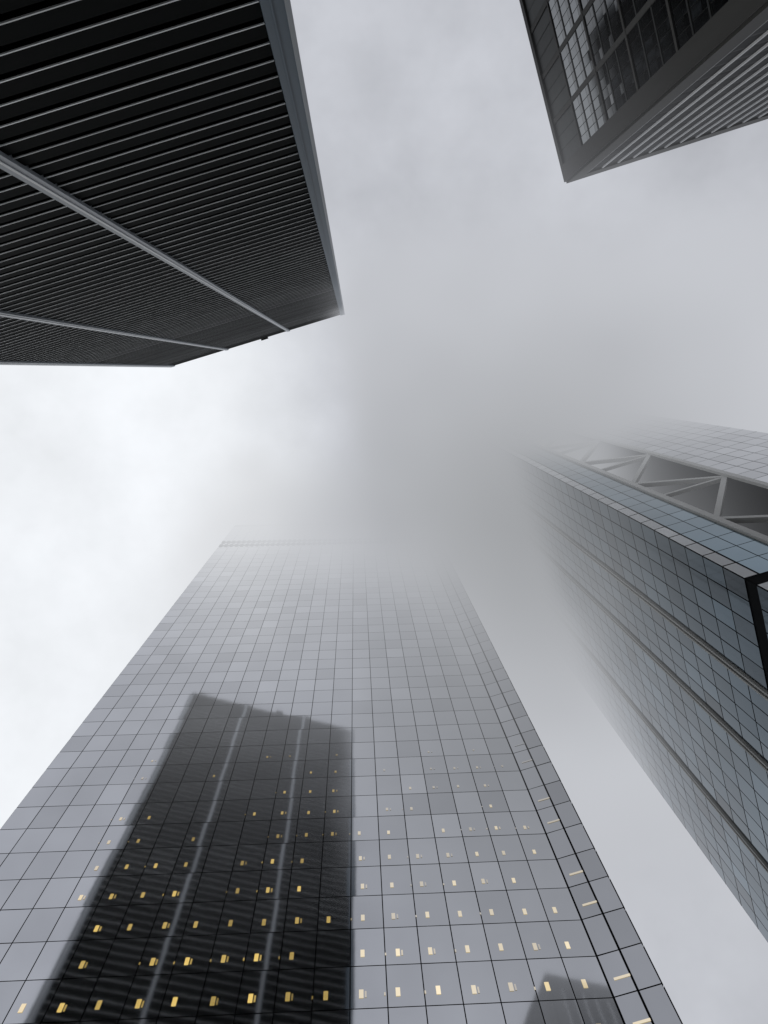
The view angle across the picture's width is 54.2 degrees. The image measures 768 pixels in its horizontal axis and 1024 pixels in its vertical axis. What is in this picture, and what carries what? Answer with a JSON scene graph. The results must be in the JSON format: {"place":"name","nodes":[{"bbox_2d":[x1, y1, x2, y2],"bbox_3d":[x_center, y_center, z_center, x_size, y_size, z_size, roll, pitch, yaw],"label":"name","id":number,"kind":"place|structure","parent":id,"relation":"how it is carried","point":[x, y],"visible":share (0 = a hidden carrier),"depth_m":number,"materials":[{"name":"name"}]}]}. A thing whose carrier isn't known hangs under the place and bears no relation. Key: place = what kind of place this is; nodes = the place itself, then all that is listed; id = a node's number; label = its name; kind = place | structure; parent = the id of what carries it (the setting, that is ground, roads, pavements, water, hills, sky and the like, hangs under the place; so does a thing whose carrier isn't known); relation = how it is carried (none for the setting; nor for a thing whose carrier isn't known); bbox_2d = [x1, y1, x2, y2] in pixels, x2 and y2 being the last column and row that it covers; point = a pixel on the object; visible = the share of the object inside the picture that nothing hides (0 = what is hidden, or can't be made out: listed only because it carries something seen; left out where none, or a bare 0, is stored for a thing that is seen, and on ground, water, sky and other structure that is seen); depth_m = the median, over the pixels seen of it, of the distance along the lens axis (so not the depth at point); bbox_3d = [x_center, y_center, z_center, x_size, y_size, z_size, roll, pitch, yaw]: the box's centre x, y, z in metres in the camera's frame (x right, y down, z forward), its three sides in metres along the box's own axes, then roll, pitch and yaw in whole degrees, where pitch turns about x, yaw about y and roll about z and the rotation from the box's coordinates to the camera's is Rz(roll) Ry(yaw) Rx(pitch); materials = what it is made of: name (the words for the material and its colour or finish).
{"place":"outdoors","nodes":[
{"label":"outdoors","id":0,"kind":"place"},
{"bbox_2d":[0,0,767,1023],"label":"sky","id":1,"kind":"structure","parent":0,"point":[483,289],"materials":[{"name":"grey"}]},
{"bbox_2d":[519,0,767,182],"bbox_3d":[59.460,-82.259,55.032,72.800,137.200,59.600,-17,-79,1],"label":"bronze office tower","id":2,"kind":"structure","parent":0,"point":[623,82],"depth_m":99.76,"materials":[{"name":"grey glass"}]},
{"label":"ground","id":3,"kind":"structure","parent":0,"visible":0},
{"bbox_2d":[0,0,344,366],"bbox_3d":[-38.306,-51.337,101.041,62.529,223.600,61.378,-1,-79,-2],"label":"striped steel skyscraper","id":4,"kind":"structure","parent":3,"relation":"on","point":[162,201],"depth_m":51.30,"materials":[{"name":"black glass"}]},
{"bbox_2d":[0,518,682,1023],"bbox_3d":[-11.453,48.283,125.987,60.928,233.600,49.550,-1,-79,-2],"label":"glass skyscraper","id":5,"kind":"structure","parent":3,"relation":"on","point":[300,774],"depth_m":77.78,"materials":[{"name":"grey glass"}]},
{"bbox_2d":[475,404,767,941],"bbox_3d":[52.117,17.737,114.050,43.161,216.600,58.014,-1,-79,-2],"label":"cross braced skyscraper","id":6,"kind":"structure","parent":3,"relation":"on","point":[636,544],"depth_m":104.77,"materials":[{"name":"blue glass"}]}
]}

